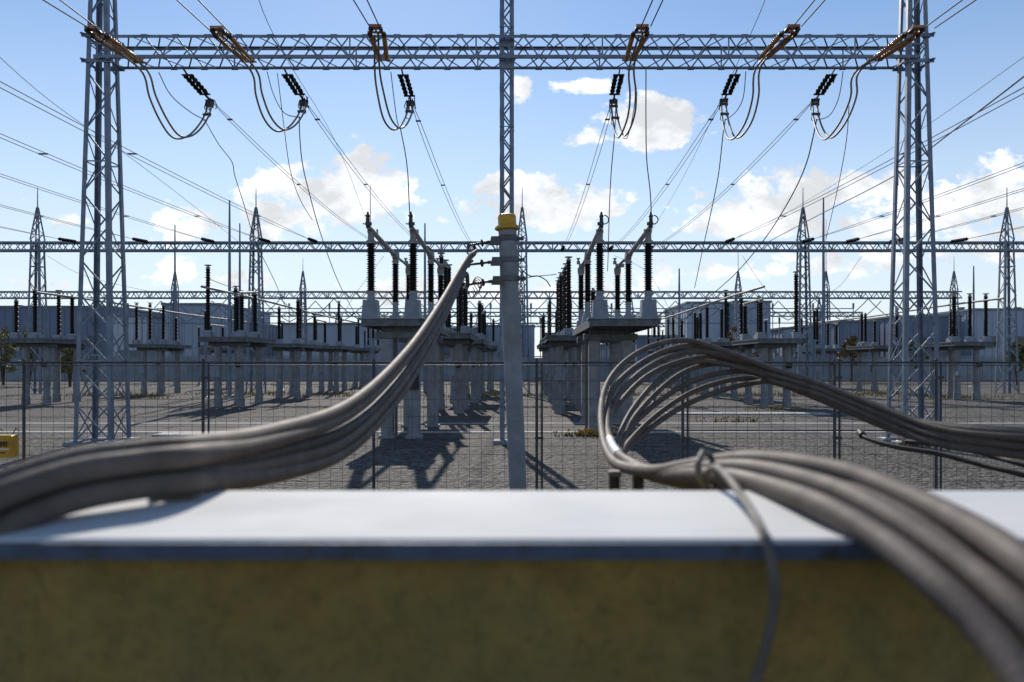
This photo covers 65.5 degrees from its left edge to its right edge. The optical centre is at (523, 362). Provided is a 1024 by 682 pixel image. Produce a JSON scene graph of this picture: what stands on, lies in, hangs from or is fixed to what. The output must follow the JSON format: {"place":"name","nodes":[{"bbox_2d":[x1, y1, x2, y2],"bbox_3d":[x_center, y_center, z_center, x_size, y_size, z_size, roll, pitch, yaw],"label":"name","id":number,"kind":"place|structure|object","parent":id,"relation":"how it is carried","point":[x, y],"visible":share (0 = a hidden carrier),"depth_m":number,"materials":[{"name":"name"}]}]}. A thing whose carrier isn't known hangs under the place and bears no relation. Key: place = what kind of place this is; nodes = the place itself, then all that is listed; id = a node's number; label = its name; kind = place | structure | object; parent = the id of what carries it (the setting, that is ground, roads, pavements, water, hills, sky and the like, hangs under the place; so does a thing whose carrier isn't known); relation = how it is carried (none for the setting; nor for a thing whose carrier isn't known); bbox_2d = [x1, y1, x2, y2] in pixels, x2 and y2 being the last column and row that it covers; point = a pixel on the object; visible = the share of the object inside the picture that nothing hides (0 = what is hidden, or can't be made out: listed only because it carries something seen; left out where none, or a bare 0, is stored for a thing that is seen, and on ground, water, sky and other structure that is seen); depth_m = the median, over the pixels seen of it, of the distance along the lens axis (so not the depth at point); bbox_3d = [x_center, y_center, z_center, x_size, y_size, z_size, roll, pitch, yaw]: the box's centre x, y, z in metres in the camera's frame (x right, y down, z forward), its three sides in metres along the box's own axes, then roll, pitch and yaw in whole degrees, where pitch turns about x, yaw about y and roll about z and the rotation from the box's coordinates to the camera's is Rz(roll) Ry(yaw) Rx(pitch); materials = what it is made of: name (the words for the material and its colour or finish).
{"place":"outdoors","nodes":[
{"label":"outdoors","id":0,"kind":"place"},
{"bbox_2d":[120,298,888,320],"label":"zigzag droppers","id":1,"kind":"object","parent":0,"point":[520,319],"visible":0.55,"depth_m":77.47,"materials":[{"name":"metal"}]},
{"bbox_2d":[138,301,880,321],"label":"zigzag droppers","id":2,"kind":"object","parent":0,"point":[531,311],"visible":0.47,"depth_m":80.47,"materials":[{"name":"metal"}]},
{"bbox_2d":[0,381,1023,490],"bbox_3d":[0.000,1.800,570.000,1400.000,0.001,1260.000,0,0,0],"label":"ground","id":3,"kind":"structure","parent":0,"point":[575,459],"depth_m":18.57,"materials":[{"name":"gravel"}]},
{"bbox_2d":[0,326,31,384],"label":"bush","id":4,"kind":"object","parent":3,"relation":"on","point":[7,349],"visible":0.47,"depth_m":62.00,"materials":[{"name":"green plant"}]},
{"bbox_2d":[2,288,92,404],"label":"insulator platform","id":5,"kind":"structure","parent":3,"relation":"on","point":[56,343],"depth_m":34.06,"materials":[{"name":"metal"}]},
{"bbox_2d":[35,291,246,322],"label":"busbar","id":6,"kind":"object","parent":5,"relation":"on","point":[59,295],"visible":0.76,"depth_m":41.46,"materials":[{"name":"metal"}]},
{"bbox_2d":[52,348,86,386],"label":"bush","id":7,"kind":"object","parent":3,"relation":"on","point":[66,357],"visible":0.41,"depth_m":57.61,"materials":[{"name":"green plant"}]},
{"bbox_2d":[0,305,161,357],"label":"hall","id":8,"kind":"structure","parent":3,"relation":"on","point":[7,316],"depth_m":96.00,"materials":[{"name":"metal"}]},
{"bbox_2d":[113,315,161,357],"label":"hall","id":9,"kind":"structure","parent":3,"relation":"on","point":[156,332],"depth_m":92.00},
{"bbox_2d":[128,302,191,393],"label":"insulator platform","id":10,"kind":"structure","parent":3,"relation":"on","point":[164,345],"depth_m":44.61,"materials":[{"name":"metal"}]},
{"bbox_2d":[161,303,271,357],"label":"hall","id":11,"kind":"structure","parent":3,"relation":"on","point":[190,334],"depth_m":90.00,"materials":[{"name":"grey metal"}]},
{"bbox_2d":[223,200,233,396],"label":"lightning mast","id":12,"kind":"object","parent":3,"relation":"on","point":[229,383],"visible":0.8,"depth_m":41.93,"materials":[{"name":"metal"}]},
{"bbox_2d":[198,264,276,406],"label":"insulator platform","id":13,"kind":"structure","parent":3,"relation":"on","point":[239,340],"depth_m":32.03,"materials":[{"name":"concrete"}]},
{"bbox_2d":[200,285,360,323],"bbox_3d":[-12.550,-2.950,46.000,0.100,0.158,30.000,0,0,0],"label":"busbar","id":14,"kind":"object","parent":13,"relation":"on","point":[220,290],"visible":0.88,"depth_m":39.13,"materials":[{"name":"metal"}]},
{"bbox_2d":[249,324,277,357],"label":"hall","id":15,"kind":"structure","parent":3,"relation":"on","point":[271,331],"depth_m":103.18,"materials":[{"name":"metal"}]},
{"bbox_2d":[267,298,321,397],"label":"insulator platform","id":16,"kind":"structure","parent":3,"relation":"on","point":[295,347],"depth_m":40.06,"materials":[{"name":"grey paint"}]},
{"bbox_2d":[316,301,354,391],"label":"insulator platform","id":17,"kind":"structure","parent":3,"relation":"on","point":[338,347],"depth_m":48.65,"materials":[{"name":"grey paint"}]},
{"bbox_2d":[283,322,401,357],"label":"hall","id":18,"kind":"structure","parent":3,"relation":"on","point":[347,334],"depth_m":86.00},
{"bbox_2d":[350,319,380,386],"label":"insulator platform","id":19,"kind":"structure","parent":3,"relation":"on","point":[359,349],"depth_m":57.83,"materials":[{"name":"grey paint"}]},
{"bbox_2d":[358,212,448,438],"bbox_3d":[-3.072,-0.845,22.059,1.595,5.310,7.222,0,0,0],"label":"disconnector","id":20,"kind":"object","parent":3,"relation":"on","point":[395,328],"visible":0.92,"depth_m":18.87,"materials":[{"name":"metal"}]},
{"bbox_2d":[421,223,426,391],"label":"lightning mast","id":21,"kind":"object","parent":3,"relation":"on","point":[424,378],"visible":0.53,"depth_m":47.94,"materials":[{"name":"metal"}]},
{"bbox_2d":[0,431,890,432],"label":"kerb","id":22,"kind":"structure","parent":3,"relation":"on","point":[493,431],"depth_m":20.47,"materials":[{"name":"concrete"}]},
{"bbox_2d":[437,252,477,413],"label":"insulator platform","id":23,"kind":"structure","parent":3,"relation":"on","point":[463,339],"depth_m":28.07,"materials":[{"name":"metal"}]},
{"bbox_2d":[101,317,819,357],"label":"cross busbar","id":24,"kind":"object","parent":3,"relation":"on","point":[221,323],"visible":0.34,"depth_m":87.97,"materials":[{"name":"metal"}]},
{"bbox_2d":[446,280,487,402],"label":"insulator platform","id":25,"kind":"structure","parent":3,"relation":"on","point":[478,345],"depth_m":35.11,"materials":[{"name":"grey paint"}]},
{"bbox_2d":[456,292,491,394],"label":"insulator platform","id":26,"kind":"structure","parent":3,"relation":"on","point":[487,347],"depth_m":42.73,"materials":[{"name":"grey paint"}]},
{"bbox_2d":[0,268,961,357],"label":"gantry","id":27,"kind":"object","parent":3,"relation":"on","point":[305,298],"visible":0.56,"depth_m":78.61,"materials":[{"name":"metal"}]},
{"bbox_2d":[481,303,498,390],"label":"insulator platform","id":28,"kind":"structure","parent":3,"relation":"on","point":[494,346],"depth_m":50.62,"materials":[{"name":"grey paint"}]},
{"bbox_2d":[127,303,853,355],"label":"cross busbar","id":29,"kind":"object","parent":3,"relation":"on","point":[329,307],"visible":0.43,"depth_m":91.94,"materials":[{"name":"metal"}]},
{"bbox_2d":[62,0,939,445],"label":"front gantry","id":30,"kind":"object","parent":3,"relation":"on","point":[100,8],"visible":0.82,"depth_m":17.56,"materials":[{"name":"metal"}]},
{"bbox_2d":[84,26,146,63],"bbox_3d":[-8.295,-6.466,16.309,0.371,0.412,2.162,0,0,0],"label":"insulator string","id":31,"kind":"object","parent":30,"relation":"attached to","point":[96,30],"visible":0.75,"depth_m":15.83,"materials":[{"name":"brown ceramic"}]},
{"bbox_2d":[181,69,210,98],"bbox_3d":[-7.707,-6.539,18.758,0.260,0.270,1.485,0,0,1],"label":"insulator string","id":32,"kind":"object","parent":30,"relation":"hanging from","point":[189,78],"visible":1,"depth_m":18.66,"materials":[{"name":"black ceramic"}]},
{"bbox_2d":[94,35,217,139],"bbox_3d":[-7.750,-5.663,17.447,0.645,1.601,4.034,0,0,9],"label":"jumper loop","id":33,"kind":"object","parent":32,"relation":"hanging from","point":[209,103],"visible":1,"depth_m":16.77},
{"bbox_2d":[209,26,256,62],"bbox_3d":[-5.897,-6.466,16.309,0.371,0.411,2.161,0,0,0],"label":"insulator string","id":34,"kind":"object","parent":30,"relation":"attached to","point":[219,30],"visible":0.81,"depth_m":15.73,"materials":[{"name":"brown ceramic"}]},
{"bbox_2d":[281,69,304,98],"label":"insulator string","id":35,"kind":"object","parent":30,"relation":"hanging from","point":[292,86],"visible":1,"depth_m":18.67,"materials":[{"name":"black ceramic"}]},
{"bbox_2d":[218,35,308,131],"bbox_3d":[-5.461,-5.766,17.462,0.537,1.516,4.013,0,0,7],"label":"jumper loop","id":36,"kind":"object","parent":35,"relation":"hanging from","point":[303,103],"visible":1,"depth_m":16.75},
{"bbox_2d":[367,24,390,61],"bbox_3d":[-2.942,-6.484,16.306,0.370,0.378,2.171,0,0,-5],"label":"insulator string","id":37,"kind":"object","parent":30,"relation":"attached to","point":[371,28],"visible":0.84,"depth_m":15.67,"materials":[{"name":"brown ceramic"}]},
{"bbox_2d":[397,69,414,99],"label":"insulator string","id":38,"kind":"object","parent":30,"relation":"hanging from","point":[403,84],"visible":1,"depth_m":18.66,"materials":[{"name":"black ceramic"}]},
{"bbox_2d":[374,34,415,130],"bbox_3d":[-2.850,-5.768,17.485,0.378,1.452,3.973,0,0,4],"label":"jumper loop","id":39,"kind":"object","parent":38,"relation":"hanging from","point":[409,103],"visible":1,"depth_m":16.76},
{"bbox_2d":[609,69,624,98],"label":"insulator string","id":40,"kind":"object","parent":30,"relation":"hanging from","point":[619,83],"visible":1,"depth_m":18.66,"materials":[{"name":"black ceramic"}]},
{"bbox_2d":[609,34,642,137],"bbox_3d":[2.222,-5.710,17.486,0.264,1.507,3.973,0,0,-2],"label":"jumper loop","id":41,"kind":"object","parent":40,"relation":"hanging from","point":[611,102],"visible":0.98,"depth_m":16.81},
{"bbox_2d":[622,24,649,60],"bbox_3d":[2.269,-6.484,16.309,0.370,0.378,2.159,0,0,0],"label":"insulator string","id":42,"kind":"object","parent":30,"relation":"attached to","point":[644,29],"visible":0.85,"depth_m":15.64,"materials":[{"name":"brown ceramic"}]},
{"bbox_2d":[721,69,740,98],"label":"insulator string","id":43,"kind":"object","parent":30,"relation":"hanging from","point":[729,83],"visible":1,"depth_m":18.66,"materials":[{"name":"black ceramic"}]},
{"bbox_2d":[719,34,792,139],"bbox_3d":[4.826,-5.664,17.471,0.561,1.605,3.985,0,0,-4],"label":"jumper loop","id":44,"kind":"object","parent":43,"relation":"hanging from","point":[763,59],"visible":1,"depth_m":16.76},
{"bbox_2d":[755,24,800,59],"bbox_3d":[5.165,-6.485,16.307,0.371,0.376,2.159,0,0,0],"label":"insulator string","id":45,"kind":"object","parent":30,"relation":"attached to","point":[789,28],"visible":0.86,"depth_m":15.69,"materials":[{"name":"brown ceramic"}]},
{"bbox_2d":[813,67,837,98],"bbox_3d":[7.086,-6.539,18.758,0.260,0.270,1.487,0,0,4],"label":"insulator string","id":46,"kind":"object","parent":30,"relation":"hanging from","point":[830,80],"visible":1,"depth_m":18.66,"materials":[{"name":"black ceramic"}]},
{"bbox_2d":[810,34,915,139],"bbox_3d":[6.989,-5.656,17.442,0.871,1.622,4.008,0,0,-6],"label":"jumper loop","id":47,"kind":"object","parent":46,"relation":"hanging from","point":[817,100],"visible":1,"depth_m":16.78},
{"bbox_2d":[867,25,925,61],"bbox_3d":[7.567,-6.476,16.308,0.370,0.394,2.159,0,0,0],"label":"insulator string","id":48,"kind":"object","parent":30,"relation":"attached to","point":[914,29],"visible":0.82,"depth_m":15.83,"materials":[{"name":"brown ceramic"}]},
{"bbox_2d":[485,325,534,357],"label":"hall","id":49,"kind":"structure","parent":3,"relation":"on","point":[531,339],"depth_m":118.00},
{"bbox_2d":[465,213,556,490],"bbox_3d":[-0.128,0.154,7.965,0.957,3.300,0.345,0,0,-17],"label":"cable pole","id":50,"kind":"object","parent":3,"relation":"on","point":[507,228],"visible":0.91,"depth_m":7.92,"materials":[{"name":"metal"}]},
{"bbox_2d":[0,491,1023,681],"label":"rendered wall","id":51,"kind":"structure","parent":3,"relation":"on","point":[442,586],"depth_m":0.92,"materials":[{"name":"yellow paint"}]},
{"bbox_2d":[148,492,202,500],"bbox_3d":[-0.509,0.190,1.165,0.070,0.036,0.030,0,0,0],"label":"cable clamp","id":52,"kind":"object","parent":51,"relation":"on","point":[192,496],"visible":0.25,"depth_m":1.15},
{"bbox_2d":[0,271,469,534],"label":"power cable","id":53,"kind":"object","parent":51,"relation":"on","point":[40,511],"visible":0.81,"depth_m":1.10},
{"bbox_2d":[0,264,469,512],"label":"power cable","id":54,"kind":"object","parent":51,"relation":"on","point":[320,452],"visible":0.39,"depth_m":1.99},
{"bbox_2d":[0,254,475,511],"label":"power cable","id":55,"kind":"object","parent":51,"relation":"on","point":[27,486],"visible":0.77,"depth_m":1.09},
{"bbox_2d":[0,249,478,480],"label":"power cable","id":56,"kind":"object","parent":51,"relation":"on","point":[357,398],"visible":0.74,"depth_m":1.45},
{"bbox_2d":[195,259,473,466],"bbox_3d":[-0.590,-0.396,4.375,0.209,1.238,6.916,0,0,0],"label":"power cable","id":57,"kind":"object","parent":51,"relation":"on","point":[347,428],"visible":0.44,"depth_m":2.27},
{"bbox_2d":[597,338,1023,586],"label":"power cable","id":58,"kind":"object","parent":51,"relation":"on","point":[1001,547],"visible":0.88,"depth_m":1.11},
{"bbox_2d":[695,449,717,490],"bbox_3d":[0.341,0.191,1.453,0.028,0.079,0.226,0,0,21],"label":"cable tie","id":59,"kind":"object","parent":58,"relation":"attached to","point":[702,454],"visible":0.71,"depth_m":1.36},
{"bbox_2d":[604,343,1023,433],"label":"power cable","id":60,"kind":"object","parent":59,"relation":"attached to","point":[621,378],"visible":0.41,"depth_m":4.42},
{"bbox_2d":[605,355,1023,589],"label":"power cable","id":61,"kind":"object","parent":51,"relation":"on","point":[616,450],"visible":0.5,"depth_m":3.61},
{"bbox_2d":[702,464,779,681],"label":"tie cable","id":62,"kind":"object","parent":61,"relation":"attached to","point":[774,598],"visible":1,"depth_m":0.86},
{"bbox_2d":[610,349,1023,642],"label":"power cable","id":63,"kind":"object","parent":61,"relation":"on","point":[999,594],"visible":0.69,"depth_m":0.87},
{"bbox_2d":[0,187,1023,393],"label":"gantry","id":64,"kind":"object","parent":3,"relation":"on","point":[38,243],"visible":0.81,"depth_m":45.71,"materials":[{"name":"metal"}]},
{"bbox_2d":[259,237,270,242],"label":"insulator string","id":65,"kind":"object","parent":64,"relation":"attached to","point":[264,240],"visible":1,"depth_m":44.74,"materials":[{"name":"black ceramic"}]},
{"bbox_2d":[0,133,258,238],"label":"overhead conductor","id":66,"kind":"object","parent":65,"relation":"attached to","point":[44,153],"visible":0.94,"depth_m":27.44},
{"bbox_2d":[307,237,317,242],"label":"insulator string","id":67,"kind":"object","parent":64,"relation":"attached to","point":[312,240],"visible":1,"depth_m":44.55,"materials":[{"name":"black ceramic"}]},
{"bbox_2d":[0,81,307,238],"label":"overhead conductor","id":68,"kind":"object","parent":67,"relation":"attached to","point":[133,153],"visible":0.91,"depth_m":24.18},
{"bbox_2d":[725,237,734,242],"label":"insulator string","id":69,"kind":"object","parent":64,"relation":"attached to","point":[729,240],"visible":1,"depth_m":44.65,"materials":[{"name":"black ceramic"}]},
{"bbox_2d":[734,87,1023,238],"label":"overhead conductor","id":70,"kind":"object","parent":69,"relation":"attached to","point":[899,159],"visible":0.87,"depth_m":24.23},
{"bbox_2d":[770,76,1023,240],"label":"overhead wire","id":71,"kind":"object","parent":64,"relation":"hanging from","point":[1013,84],"visible":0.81,"depth_m":23.32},
{"bbox_2d":[0,359,1023,490],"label":"wire fence","id":72,"kind":"object","parent":3,"relation":"on","point":[536,362],"visible":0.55,"depth_m":9.49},
{"bbox_2d":[0,428,19,457],"bbox_3d":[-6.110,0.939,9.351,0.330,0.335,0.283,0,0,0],"label":"warning sign","id":73,"kind":"object","parent":72,"relation":"attached to","point":[8,445],"visible":1,"depth_m":9.23,"materials":[{"name":"yellow plastic"}]},
{"bbox_2d":[0,356,1023,380],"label":"yard wall","id":74,"kind":"structure","parent":3,"relation":"on","point":[186,373],"depth_m":77.92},
{"bbox_2d":[0,423,1023,423],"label":"kerb","id":75,"kind":"structure","parent":3,"relation":"on","point":[505,423],"depth_m":23.15,"materials":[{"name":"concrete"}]},
{"bbox_2d":[21,382,1021,447],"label":"weeds","id":76,"kind":"object","parent":3,"relation":"on","point":[588,432],"visible":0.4,"depth_m":41.79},
{"bbox_2d":[538,293,572,395],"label":"insulator platform","id":77,"kind":"structure","parent":3,"relation":"on","point":[546,368],"depth_m":42.12,"materials":[{"name":"grey paint"}]},
{"bbox_2d":[257,295,860,357],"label":"gantry","id":78,"kind":"object","parent":3,"relation":"on","point":[774,313],"visible":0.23,"depth_m":111.60,"materials":[{"name":"metal"}]},
{"bbox_2d":[541,272,578,403],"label":"insulator platform","id":79,"kind":"structure","parent":3,"relation":"on","point":[572,378],"depth_m":34.64,"materials":[{"name":"grey paint"}]},
{"bbox_2d":[543,256,595,413],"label":"insulator platform","id":80,"kind":"structure","parent":3,"relation":"on","point":[562,340],"depth_m":27.81,"materials":[{"name":"grey paint"}]},
{"bbox_2d":[573,212,661,432],"bbox_3d":[2.360,-0.845,22.059,1.700,5.310,7.222,0,0,0],"label":"disconnector","id":81,"kind":"object","parent":3,"relation":"on","point":[596,327],"visible":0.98,"depth_m":20.25,"materials":[{"name":"metal"}]},
{"bbox_2d":[632,475,643,490],"bbox_3d":[0.338,1.060,2.350,0.200,1.481,0.200,0,0,0],"label":"cable support","id":82,"kind":"object","parent":3,"relation":"on","point":[638,483],"visible":0.06,"depth_m":2.34,"materials":[{"name":"black rubber"}]},
{"bbox_2d":[623,375,920,490],"bbox_3d":[1.300,0.437,3.448,1.932,0.713,3.328,0,0,0],"label":"power cable","id":83,"kind":"object","parent":82,"relation":"attached to","point":[645,425],"visible":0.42,"depth_m":4.79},
{"bbox_2d":[621,363,923,490],"bbox_3d":[1.298,0.375,3.448,1.936,0.765,3.328,0,0,0],"label":"power cable","id":84,"kind":"object","parent":82,"relation":"attached to","point":[650,399],"visible":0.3,"depth_m":4.78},
{"bbox_2d":[615,359,1023,681],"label":"power cable","id":85,"kind":"object","parent":82,"relation":"attached to","point":[983,629],"visible":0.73,"depth_m":0.82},
{"bbox_2d":[620,369,1023,481],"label":"power cable","id":86,"kind":"object","parent":82,"relation":"attached to","point":[895,427],"visible":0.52,"depth_m":4.26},
{"bbox_2d":[625,379,1023,490],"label":"power cable","id":87,"kind":"object","parent":82,"relation":"attached to","point":[659,421],"visible":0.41,"depth_m":4.73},
{"bbox_2d":[600,335,684,381],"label":"hall","id":88,"kind":"structure","parent":3,"relation":"on","point":[642,341],"depth_m":74.00,"materials":[{"name":"metal"}]},
{"bbox_2d":[647,318,672,386],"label":"insulator platform","id":89,"kind":"structure","parent":3,"relation":"on","point":[658,349],"depth_m":59.91,"materials":[{"name":"grey paint"}]},
{"bbox_2d":[666,311,701,391],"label":"insulator platform","id":90,"kind":"structure","parent":3,"relation":"on","point":[695,334],"depth_m":49.60,"materials":[{"name":"grey paint"}]},
{"bbox_2d":[663,301,728,355],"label":"hall","id":91,"kind":"structure","parent":3,"relation":"on","point":[714,332],"depth_m":98.00,"materials":[{"name":"grey metal"}]},
{"bbox_2d":[697,290,743,398],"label":"insulator platform","id":92,"kind":"structure","parent":3,"relation":"on","point":[724,342],"depth_m":40.82,"materials":[{"name":"grey paint"}]},
{"bbox_2d":[664,412,830,414],"bbox_3d":[7.680,1.780,27.506,5.560,0.070,0.712,0,0,0],"label":"trench cover","id":93,"kind":"object","parent":3,"relation":"on","point":[756,413],"visible":0.87,"depth_m":27.17,"materials":[{"name":"concrete"}]},
{"bbox_2d":[727,300,771,357],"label":"hall","id":94,"kind":"structure","parent":3,"relation":"on","point":[751,316],"depth_m":96.00,"materials":[{"name":"grey metal"}]},
{"bbox_2d":[731,271,806,407],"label":"insulator platform","id":95,"kind":"structure","parent":3,"relation":"on","point":[763,342],"depth_m":31.62,"materials":[{"name":"grey paint"}]},
{"bbox_2d":[771,327,812,357],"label":"hall","id":96,"kind":"structure","parent":3,"relation":"on","point":[785,332],"depth_m":100.00,"materials":[{"name":"grey metal"}]},
{"bbox_2d":[797,310,842,384],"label":"insulator platform","id":97,"kind":"structure","parent":3,"relation":"on","point":[830,350],"depth_m":55.61,"materials":[{"name":"grey paint"}]},
{"bbox_2d":[821,198,824,381],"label":"lightning mast","id":98,"kind":"object","parent":3,"relation":"on","point":[823,301],"visible":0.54,"depth_m":43.94,"materials":[{"name":"metal"}]},
{"bbox_2d":[792,320,880,357],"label":"hall","id":99,"kind":"structure","parent":3,"relation":"on","point":[847,329],"depth_m":92.00,"materials":[{"name":"metal"}]},
{"bbox_2d":[835,335,858,381],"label":"tree","id":100,"kind":"object","parent":3,"relation":"on","point":[851,341],"visible":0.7,"depth_m":71.70,"materials":[{"name":"green plant"}]},
{"bbox_2d":[846,306,901,392],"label":"insulator platform","id":101,"kind":"structure","parent":3,"relation":"on","point":[874,347],"depth_m":47.55,"materials":[{"name":"grey paint"}]},
{"bbox_2d":[863,315,959,357],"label":"hall","id":102,"kind":"structure","parent":3,"relation":"on","point":[943,327],"depth_m":97.00,"materials":[{"name":"metal"}]},
{"bbox_2d":[915,293,996,398],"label":"insulator platform","id":103,"kind":"structure","parent":3,"relation":"on","point":[953,345],"depth_m":37.61,"materials":[{"name":"grey paint"}]},
{"bbox_2d":[925,307,1023,357],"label":"hall","id":104,"kind":"structure","parent":3,"relation":"on","point":[979,325],"depth_m":94.00,"materials":[{"name":"grey metal"}]},
{"bbox_2d":[0,424,1023,431],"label":"path","id":105,"kind":"structure","parent":0,"point":[231,427],"depth_m":21.94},
{"bbox_2d":[0,0,1023,357],"label":"sky","id":106,"kind":"structure","parent":0,"point":[560,115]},
{"bbox_2d":[856,429,1023,477],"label":"power cable","id":107,"kind":"object","parent":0,"point":[861,433],"visible":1,"depth_m":4.07,"materials":[{"name":"black rubber"}]},
{"bbox_2d":[904,439,1023,466],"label":"power cable","id":108,"kind":"object","parent":107,"relation":"attached to","point":[1002,459],"visible":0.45,"depth_m":3.94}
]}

